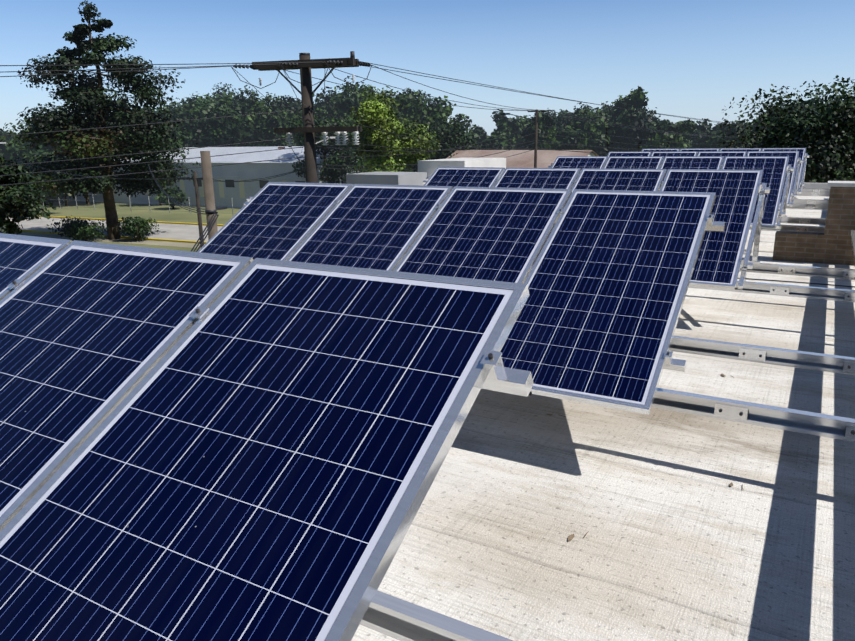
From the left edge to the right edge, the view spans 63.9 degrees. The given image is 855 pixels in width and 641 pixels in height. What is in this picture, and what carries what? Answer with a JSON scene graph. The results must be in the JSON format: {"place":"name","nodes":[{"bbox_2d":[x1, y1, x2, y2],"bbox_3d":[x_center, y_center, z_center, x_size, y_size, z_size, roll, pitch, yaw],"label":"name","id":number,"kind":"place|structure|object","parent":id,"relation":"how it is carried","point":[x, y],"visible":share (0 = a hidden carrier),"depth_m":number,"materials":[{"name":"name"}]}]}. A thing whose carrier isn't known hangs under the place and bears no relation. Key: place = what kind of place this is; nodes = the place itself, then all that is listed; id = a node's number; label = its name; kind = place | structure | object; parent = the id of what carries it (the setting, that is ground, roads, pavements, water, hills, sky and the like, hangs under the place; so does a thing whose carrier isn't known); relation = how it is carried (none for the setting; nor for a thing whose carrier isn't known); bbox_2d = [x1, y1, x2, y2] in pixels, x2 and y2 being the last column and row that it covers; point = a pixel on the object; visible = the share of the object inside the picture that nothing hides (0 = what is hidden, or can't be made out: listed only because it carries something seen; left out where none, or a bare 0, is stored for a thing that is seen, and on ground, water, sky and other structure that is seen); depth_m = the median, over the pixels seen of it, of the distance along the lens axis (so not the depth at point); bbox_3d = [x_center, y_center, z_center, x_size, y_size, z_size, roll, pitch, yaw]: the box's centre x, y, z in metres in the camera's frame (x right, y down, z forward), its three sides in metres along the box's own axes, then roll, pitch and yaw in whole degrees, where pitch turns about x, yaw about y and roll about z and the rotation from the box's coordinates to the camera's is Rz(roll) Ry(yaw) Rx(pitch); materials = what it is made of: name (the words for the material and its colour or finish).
{"place":"outdoors","nodes":[
{"label":"outdoors","id":0,"kind":"place"},
{"bbox_2d":[5,214,223,247],"bbox_3d":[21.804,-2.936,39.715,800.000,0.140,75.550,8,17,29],"label":"road","id":1,"kind":"structure","parent":0,"point":[178,234],"depth_m":61.21,"materials":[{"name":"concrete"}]},
{"bbox_2d":[27,193,240,251],"bbox_3d":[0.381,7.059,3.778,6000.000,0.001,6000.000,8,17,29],"label":"ground","id":2,"kind":"structure","parent":0,"point":[176,213],"depth_m":77.99,"materials":[{"name":"green plant"}]},
{"bbox_2d":[0,128,8,159],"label":"tree","id":3,"kind":"object","parent":2,"relation":"on","point":[3,145],"visible":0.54,"depth_m":97.66,"materials":[{"name":"green plant"}]},
{"bbox_2d":[4,131,22,162],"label":"tree","id":4,"kind":"object","parent":2,"relation":"on","point":[10,137],"visible":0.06,"depth_m":102.41,"materials":[{"name":"green plant"}]},
{"bbox_2d":[1,128,27,162],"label":"tree","id":5,"kind":"object","parent":2,"relation":"on","point":[7,155],"visible":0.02,"depth_m":98.85,"materials":[{"name":"green plant"}]},
{"bbox_2d":[12,120,35,152],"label":"tree","id":6,"kind":"object","parent":2,"relation":"on","point":[21,142],"depth_m":93.31,"materials":[{"name":"green plant"}]},
{"bbox_2d":[0,138,56,234],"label":"tree","id":7,"kind":"object","parent":2,"relation":"on","point":[13,198],"visible":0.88,"depth_m":38.18,"materials":[{"name":"green plant"}]},
{"bbox_2d":[4,130,65,205],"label":"tree","id":8,"kind":"object","parent":2,"relation":"on","point":[29,150],"visible":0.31,"depth_m":85.49,"materials":[{"name":"green plant"}]},
{"bbox_2d":[21,153,61,214],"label":"street tree","id":9,"kind":"object","parent":2,"relation":"on","point":[39,160],"visible":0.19,"depth_m":74.41,"materials":[{"name":"green plant"}]},
{"bbox_2d":[45,193,71,205],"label":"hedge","id":10,"kind":"object","parent":2,"relation":"on","point":[52,201],"visible":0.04,"depth_m":87.64,"materials":[{"name":"green plant"}]},
{"bbox_2d":[47,215,109,241],"bbox_3d":[-27.620,-7.285,54.967,4.244,2.396,3.844,2,15,10],"label":"bush","id":11,"kind":"object","parent":2,"relation":"on","point":[73,228],"visible":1,"depth_m":54.03,"materials":[{"name":"green plant"}]},
{"bbox_2d":[1,0,200,239],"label":"conifer","id":12,"kind":"object","parent":2,"relation":"on","point":[88,97],"visible":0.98,"depth_m":53.00,"materials":[{"name":"green plant"}]},
{"bbox_2d":[115,216,158,240],"bbox_3d":[-23.669,-7.473,55.895,3.223,2.163,3.082,8,17,29],"label":"bush","id":13,"kind":"object","parent":2,"relation":"on","point":[136,227],"visible":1,"depth_m":55.23,"materials":[{"name":"green plant"}]},
{"bbox_2d":[42,194,235,215],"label":"plot fence","id":14,"kind":"object","parent":2,"relation":"on","point":[141,202],"visible":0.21,"depth_m":78.06,"materials":[{"name":"grey metal"}]},
{"bbox_2d":[126,112,185,151],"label":"tree","id":15,"kind":"object","parent":2,"relation":"on","point":[173,130],"visible":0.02,"depth_m":91.23,"materials":[{"name":"green plant"}]},
{"bbox_2d":[136,100,183,115],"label":"tree","id":16,"kind":"object","parent":2,"relation":"on","point":[162,108],"visible":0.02,"depth_m":106.83,"materials":[{"name":"green plant"}]},
{"bbox_2d":[143,153,178,205],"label":"street tree","id":17,"kind":"object","parent":2,"relation":"on","point":[160,204],"depth_m":84.71,"materials":[{"name":"green plant"}]},
{"bbox_2d":[154,187,187,208],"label":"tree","id":18,"kind":"object","parent":2,"relation":"on","point":[177,195],"visible":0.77,"depth_m":80.63,"materials":[{"name":"green plant"}]},
{"bbox_2d":[155,101,199,139],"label":"tree","id":19,"kind":"object","parent":2,"relation":"on","point":[178,104],"visible":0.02,"depth_m":104.15,"materials":[{"name":"green plant"}]},
{"bbox_2d":[178,171,213,247],"bbox_3d":[-9.528,-2.956,29.050,1.650,6.600,0.190,2,15,11],"label":"wooden post","id":20,"kind":"object","parent":2,"relation":"on","point":[198,203],"visible":0.5,"depth_m":28.46,"materials":[{"name":"brown wood"}]},
{"bbox_2d":[183,94,210,109],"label":"tree","id":21,"kind":"object","parent":2,"relation":"on","point":[195,100],"visible":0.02,"depth_m":111.39,"materials":[{"name":"green plant"}]},
{"bbox_2d":[169,101,234,146],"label":"tree","id":22,"kind":"object","parent":2,"relation":"on","point":[196,129],"visible":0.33,"depth_m":94.02,"materials":[{"name":"green plant"}]},
{"bbox_2d":[181,91,234,109],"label":"tree","id":23,"kind":"object","parent":2,"relation":"on","point":[213,96],"visible":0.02,"depth_m":120.99,"materials":[{"name":"green plant"}]},
{"bbox_2d":[200,151,226,239],"bbox_3d":[-3.987,0.626,13.928,0.235,7.920,0.615,8,17,29],"label":"utility pole stub","id":24,"kind":"object","parent":2,"relation":"on","point":[210,209],"visible":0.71,"depth_m":12.87,"materials":[{"name":"grey wood"}]},
{"bbox_2d":[74,146,365,207],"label":"long grey shed","id":25,"kind":"object","parent":2,"relation":"on","point":[239,193],"visible":0.23,"depth_m":81.59,"materials":[{"name":"metal"}]},
{"bbox_2d":[198,97,253,146],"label":"tree","id":26,"kind":"object","parent":2,"relation":"on","point":[211,105],"visible":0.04,"depth_m":101.94,"materials":[{"name":"green plant"}]},
{"bbox_2d":[200,102,265,146],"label":"tree","id":27,"kind":"object","parent":2,"relation":"on","point":[229,127],"visible":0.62,"depth_m":94.15,"materials":[{"name":"green plant"}]},
{"bbox_2d":[210,82,258,104],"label":"tree","id":28,"kind":"object","parent":2,"relation":"on","point":[224,90],"visible":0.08,"depth_m":143.76,"materials":[{"name":"green plant"}]},
{"bbox_2d":[201,85,287,146],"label":"tree","id":29,"kind":"object","parent":2,"relation":"on","point":[249,101],"visible":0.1,"depth_m":102.52,"materials":[{"name":"green plant"}]},
{"bbox_2d":[235,98,295,146],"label":"tree","id":30,"kind":"object","parent":2,"relation":"on","point":[251,119],"visible":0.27,"depth_m":100.43,"materials":[{"name":"green plant"}]},
{"bbox_2d":[259,92,302,145],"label":"tree","id":31,"kind":"object","parent":2,"relation":"on","point":[286,106],"visible":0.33,"depth_m":102.20,"materials":[{"name":"green plant"}]},
{"bbox_2d":[282,95,301,118],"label":"tree","id":32,"kind":"object","parent":2,"relation":"on","point":[290,98],"visible":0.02,"depth_m":113.21,"materials":[{"name":"green plant"}]},
{"bbox_2d":[232,51,370,182],"bbox_3d":[-3.684,-2.855,21.809,3.935,10.570,1.301,3,15,14],"label":"utility pole","id":33,"kind":"object","parent":2,"relation":"on","point":[308,129],"visible":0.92,"depth_m":20.55,"materials":[{"name":"brown wood"}]},
{"bbox_2d":[0,60,777,251],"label":"power lines","id":34,"kind":"structure","parent":33,"relation":"attached to","point":[450,149],"depth_m":21.07,"materials":[{"name":"grey"}]},
{"bbox_2d":[260,99,345,145],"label":"tree","id":35,"kind":"object","parent":2,"relation":"on","point":[283,142],"visible":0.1,"depth_m":101.77,"materials":[{"name":"green plant"}]},
{"bbox_2d":[313,93,327,104],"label":"tree","id":36,"kind":"object","parent":2,"relation":"on","point":[318,101],"visible":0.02,"depth_m":114.94,"materials":[{"name":"green plant"}]},
{"bbox_2d":[301,96,343,123],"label":"tree","id":37,"kind":"object","parent":2,"relation":"on","point":[331,104],"visible":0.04,"depth_m":105.87,"materials":[{"name":"green plant"}]},
{"bbox_2d":[313,86,340,122],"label":"tree","id":38,"kind":"object","parent":2,"relation":"on","point":[322,97],"visible":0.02,"depth_m":110.11,"materials":[{"name":"green plant"}]},
{"bbox_2d":[288,112,367,183],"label":"tree","id":39,"kind":"object","parent":2,"relation":"on","point":[334,174],"visible":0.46,"depth_m":73.03,"materials":[{"name":"green plant"}]},
{"bbox_2d":[314,112,379,172],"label":"tree","id":40,"kind":"object","parent":2,"relation":"on","point":[348,118],"depth_m":79.32,"materials":[{"name":"green plant"}]},
{"bbox_2d":[328,76,380,122],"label":"tree","id":41,"kind":"object","parent":2,"relation":"on","point":[352,90],"visible":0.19,"depth_m":104.42,"materials":[{"name":"green plant"}]},
{"bbox_2d":[332,92,398,125],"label":"tree","id":42,"kind":"object","parent":2,"relation":"on","point":[349,102],"visible":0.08,"depth_m":98.79,"materials":[{"name":"green plant"}]},
{"bbox_2d":[367,86,410,126],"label":"tree","id":43,"kind":"object","parent":2,"relation":"on","point":[400,95],"visible":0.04,"depth_m":103.94,"materials":[{"name":"green plant"}]},
{"bbox_2d":[349,87,439,172],"bbox_3d":[-3.199,-14.313,61.078,8.437,12.485,9.505,8,17,29],"label":"bright tree","id":44,"kind":"object","parent":2,"relation":"on","point":[375,114],"visible":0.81,"depth_m":59.59,"materials":[{"name":"green plant"}]},
{"bbox_2d":[372,88,427,171],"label":"tree","id":45,"kind":"object","parent":2,"relation":"on","point":[394,93],"visible":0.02,"depth_m":106.19,"materials":[{"name":"green plant"}]},
{"bbox_2d":[402,88,430,100],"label":"tree","id":46,"kind":"object","parent":2,"relation":"on","point":[408,89],"visible":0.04,"depth_m":132.90,"materials":[{"name":"green plant"}]},
{"bbox_2d":[394,92,456,171],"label":"tree","id":47,"kind":"object","parent":2,"relation":"on","point":[415,109],"visible":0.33,"depth_m":94.96,"materials":[{"name":"green plant"}]},
{"bbox_2d":[405,114,480,171],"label":"tree","id":48,"kind":"object","parent":2,"relation":"on","point":[455,137],"visible":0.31,"depth_m":74.25,"materials":[{"name":"green plant"}]},
{"bbox_2d":[418,94,468,132],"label":"tree","id":49,"kind":"object","parent":2,"relation":"on","point":[428,100],"visible":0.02,"depth_m":139.16,"materials":[{"name":"green plant"}]},
{"bbox_2d":[418,96,470,130],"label":"tree","id":50,"kind":"object","parent":2,"relation":"on","point":[459,116],"depth_m":103.65,"materials":[{"name":"green plant"}]},
{"bbox_2d":[431,114,471,132],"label":"tree","id":51,"kind":"object","parent":2,"relation":"on","point":[467,124],"visible":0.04,"depth_m":103.26,"materials":[{"name":"green plant"}]},
{"bbox_2d":[460,132,480,148],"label":"tree","id":52,"kind":"object","parent":2,"relation":"on","point":[476,136],"visible":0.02,"depth_m":98.39,"materials":[{"name":"green plant"}]},
{"bbox_2d":[470,124,487,146],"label":"tree","id":53,"kind":"object","parent":2,"relation":"on","point":[481,132],"visible":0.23,"depth_m":116.26,"materials":[{"name":"green plant"}]},
{"bbox_2d":[481,137,507,149],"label":"tree","id":54,"kind":"object","parent":2,"relation":"on","point":[492,145],"visible":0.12,"depth_m":97.67,"materials":[{"name":"green plant"}]},
{"bbox_2d":[486,129,514,149],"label":"tree","id":55,"kind":"object","parent":2,"relation":"on","point":[505,138],"visible":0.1,"depth_m":105.45,"materials":[{"name":"green plant"}]},
{"bbox_2d":[490,109,521,149],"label":"tree","id":56,"kind":"object","parent":2,"relation":"on","point":[499,120],"visible":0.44,"depth_m":112.29,"materials":[{"name":"green plant"}]},
{"bbox_2d":[504,116,530,149],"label":"tree","id":57,"kind":"object","parent":2,"relation":"on","point":[517,134],"visible":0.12,"depth_m":111.96,"materials":[{"name":"green plant"}]},
{"bbox_2d":[500,109,545,167],"bbox_3d":[4.611,-5.526,33.801,2.398,9.300,0.232,10,18,35],"label":"utility pole","id":58,"kind":"object","parent":2,"relation":"on","point":[536,135],"depth_m":32.46,"materials":[{"name":"brown wood"}]},
{"bbox_2d":[514,115,533,144],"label":"tree","id":59,"kind":"object","parent":2,"relation":"on","point":[529,122],"visible":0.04,"depth_m":115.14,"materials":[{"name":"green plant"}]},
{"bbox_2d":[520,112,561,149],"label":"tree","id":60,"kind":"object","parent":2,"relation":"on","point":[547,120],"visible":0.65,"depth_m":96.88,"materials":[{"name":"green plant"}]},
{"bbox_2d":[527,114,572,145],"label":"tree","id":61,"kind":"object","parent":2,"relation":"on","point":[556,126],"visible":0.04,"depth_m":103.06,"materials":[{"name":"green plant"}]},
{"bbox_2d":[544,109,570,123],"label":"tree","id":62,"kind":"object","parent":2,"relation":"on","point":[562,111],"depth_m":146.72,"materials":[{"name":"green plant"}]},
{"bbox_2d":[555,111,571,128],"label":"tree","id":63,"kind":"object","parent":2,"relation":"on","point":[561,119],"visible":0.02,"depth_m":108.82,"materials":[{"name":"green plant"}]},
{"bbox_2d":[553,108,591,149],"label":"tree","id":64,"kind":"object","parent":2,"relation":"on","point":[568,140],"visible":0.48,"depth_m":98.49,"materials":[{"name":"green plant"}]},
{"bbox_2d":[574,102,593,114],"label":"tree","id":65,"kind":"object","parent":2,"relation":"on","point":[587,109],"visible":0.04,"depth_m":113.68,"materials":[{"name":"green plant"}]},
{"bbox_2d":[564,109,606,138],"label":"tree","id":66,"kind":"object","parent":2,"relation":"on","point":[570,121],"visible":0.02,"depth_m":105.34,"materials":[{"name":"green plant"}]},
{"bbox_2d":[576,109,641,155],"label":"tree","id":67,"kind":"object","parent":2,"relation":"on","point":[597,129],"visible":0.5,"depth_m":98.70,"materials":[{"name":"green plant"}]},
{"bbox_2d":[596,95,629,111],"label":"tree","id":68,"kind":"object","parent":2,"relation":"on","point":[604,107],"visible":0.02,"depth_m":136.36,"materials":[{"name":"green plant"}]},
{"bbox_2d":[604,107,648,148],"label":"tree","id":69,"kind":"object","parent":2,"relation":"on","point":[608,112],"depth_m":105.76,"materials":[{"name":"green plant"}]},
{"bbox_2d":[607,86,648,143],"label":"tree","id":70,"kind":"object","parent":2,"relation":"on","point":[636,97],"visible":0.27,"depth_m":100.85,"materials":[{"name":"green plant"}]},
{"bbox_2d":[606,106,669,151],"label":"tree","id":71,"kind":"object","parent":2,"relation":"on","point":[641,134],"visible":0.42,"depth_m":98.00,"materials":[{"name":"green plant"}]},
{"bbox_2d":[646,111,661,147],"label":"tree","id":72,"kind":"object","parent":2,"relation":"on","point":[653,118],"depth_m":110.23,"materials":[{"name":"green plant"}]},
{"bbox_2d":[636,119,696,151],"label":"tree","id":73,"kind":"object","parent":2,"relation":"on","point":[687,128],"visible":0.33,"depth_m":91.80,"materials":[{"name":"green plant"}]},
{"bbox_2d":[657,123,697,148],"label":"tree","id":74,"kind":"object","parent":2,"relation":"on","point":[688,140],"depth_m":101.91,"materials":[{"name":"green plant"}]},
{"bbox_2d":[687,129,701,146],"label":"tree","id":75,"kind":"object","parent":2,"relation":"on","point":[693,136],"visible":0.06,"depth_m":104.13,"materials":[{"name":"green plant"}]},
{"bbox_2d":[685,118,711,147],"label":"tree","id":76,"kind":"object","parent":2,"relation":"on","point":[704,123],"depth_m":107.78,"materials":[{"name":"green plant"}]},
{"bbox_2d":[689,123,723,148],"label":"tree","id":77,"kind":"object","parent":2,"relation":"on","point":[700,140],"visible":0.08,"depth_m":98.61,"materials":[{"name":"green plant"}]},
{"bbox_2d":[699,120,747,147],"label":"tree","id":78,"kind":"object","parent":2,"relation":"on","point":[711,142],"visible":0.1,"depth_m":93.02,"materials":[{"name":"green plant"}]},
{"bbox_2d":[722,123,753,145],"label":"tree","id":79,"kind":"object","parent":2,"relation":"on","point":[725,127],"depth_m":95.78,"materials":[{"name":"green plant"}]},
{"bbox_2d":[719,119,762,147],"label":"tree","id":80,"kind":"object","parent":2,"relation":"on","point":[747,130],"visible":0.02,"depth_m":96.04,"materials":[{"name":"green plant"}]},
{"bbox_2d":[754,105,802,137],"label":"tree","id":81,"kind":"object","parent":2,"relation":"on","point":[785,107],"visible":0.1,"depth_m":87.95,"materials":[{"name":"green plant"}]},
{"bbox_2d":[716,75,854,182],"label":"tree","id":82,"kind":"object","parent":2,"relation":"on","point":[834,162],"visible":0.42,"depth_m":38.31,"materials":[{"name":"green plant"}]},
{"bbox_2d":[773,101,819,146],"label":"tree","id":83,"kind":"object","parent":2,"relation":"on","point":[802,111],"visible":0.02,"depth_m":89.30,"materials":[{"name":"green plant"}]},
{"bbox_2d":[800,98,819,110],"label":"tree","id":84,"kind":"object","parent":2,"relation":"on","point":[813,108],"depth_m":93.45,"materials":[{"name":"green plant"}]},
{"bbox_2d":[814,94,850,105],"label":"tree","id":85,"kind":"object","parent":2,"relation":"on","point":[824,95],"visible":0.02,"depth_m":125.13,"materials":[{"name":"green plant"}]},
{"bbox_2d":[0,0,854,135],"label":"sky","id":86,"kind":"structure","parent":0,"point":[691,58],"materials":[{"name":"blue"}]},
{"bbox_2d":[446,150,598,167],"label":"building","id":87,"kind":"structure","parent":0,"point":[546,158],"depth_m":66.23,"materials":[{"name":"beige paint"}]},
{"bbox_2d":[351,196,854,640],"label":"building roof","id":88,"kind":"structure","parent":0,"point":[682,540],"depth_m":3.40,"materials":[{"name":"beige concrete"}]},
{"bbox_2d":[7,279,533,640],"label":"mounting frame row","id":89,"kind":"object","parent":88,"relation":"on","point":[399,619],"visible":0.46,"depth_m":2.02,"materials":[{"name":"metal"}]},
{"bbox_2d":[0,233,528,640],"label":"solar panels","id":90,"kind":"object","parent":89,"relation":"on","point":[259,450],"visible":1,"depth_m":1.74,"materials":[{"name":"glass"}]},
{"bbox_2d":[843,180,854,265],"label":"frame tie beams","id":91,"kind":"structure","parent":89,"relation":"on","point":[852,234],"depth_m":8.46,"materials":[{"name":"metal"}]},
{"bbox_2d":[244,197,854,441],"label":"mounting frame row","id":92,"kind":"object","parent":88,"relation":"on","point":[814,423],"visible":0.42,"depth_m":3.75,"materials":[{"name":"metal"}]},
{"bbox_2d":[197,182,715,414],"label":"solar panels","id":93,"kind":"object","parent":92,"relation":"on","point":[605,276],"visible":0.6,"depth_m":4.69,"materials":[{"name":"glass"}]},
{"bbox_2d":[346,158,829,188],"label":"roof parapet","id":94,"kind":"structure","parent":88,"relation":"on","point":[427,168],"depth_m":11.28,"materials":[{"name":"white concrete"}]},
{"bbox_2d":[422,177,854,301],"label":"mounting frame row","id":95,"kind":"object","parent":88,"relation":"on","point":[754,265],"visible":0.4,"depth_m":6.74,"materials":[{"name":"metal"}]},
{"bbox_2d":[424,167,762,289],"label":"solar panels","id":96,"kind":"object","parent":95,"relation":"on","point":[718,262],"visible":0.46,"depth_m":7.58,"materials":[{"name":"glass"}]},
{"bbox_2d":[547,374,742,540],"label":"roof leaves","id":97,"kind":"object","parent":88,"relation":"on","point":[570,537],"visible":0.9,"depth_m":3.20,"materials":[{"name":"brown plant"}]},
{"bbox_2d":[548,163,825,232],"bbox_3d":[4.415,-1.972,11.607,5.530,1.286,1.517,8,17,29],"label":"mounting frame row","id":98,"kind":"object","parent":88,"relation":"on","point":[782,217],"visible":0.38,"depth_m":10.92,"materials":[{"name":"metal"}]},
{"bbox_2d":[551,156,788,227],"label":"solar panels","id":99,"kind":"object","parent":98,"relation":"on","point":[774,168],"visible":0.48,"depth_m":11.82,"materials":[{"name":"glass"}]},
{"bbox_2d":[738,278,854,349],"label":"roof cables","id":100,"kind":"object","parent":88,"relation":"on","point":[797,282],"visible":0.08,"depth_m":8.40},
{"bbox_2d":[779,157,828,209],"bbox_3d":[6.227,-2.811,14.644,5.526,1.286,1.517,8,17,29],"label":"mounting frame row","id":101,"kind":"object","parent":88,"relation":"on","point":[809,204],"visible":0.17,"depth_m":13.82,"materials":[{"name":"metal"}]},
{"bbox_2d":[607,151,798,205],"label":"solar modules","id":102,"kind":"object","parent":101,"relation":"on","point":[793,157],"visible":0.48,"depth_m":14.98,"materials":[{"name":"glass"}]},
{"bbox_2d":[772,181,854,265],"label":"brick wall","id":103,"kind":"structure","parent":88,"relation":"on","point":[831,244],"depth_m":9.54,"materials":[{"name":"brown brick"}]},
{"bbox_2d":[797,153,829,196],"bbox_3d":[7.881,-3.571,17.397,5.502,1.286,1.517,8,17,29],"label":"mounting frame row","id":104,"kind":"object","parent":88,"relation":"on","point":[803,191],"visible":0.17,"depth_m":16.50,"materials":[{"name":"metal"}]},
{"bbox_2d":[642,148,805,192],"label":"solar modules","id":105,"kind":"object","parent":104,"relation":"on","point":[802,151],"visible":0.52,"depth_m":17.74,"materials":[{"name":"glass"}]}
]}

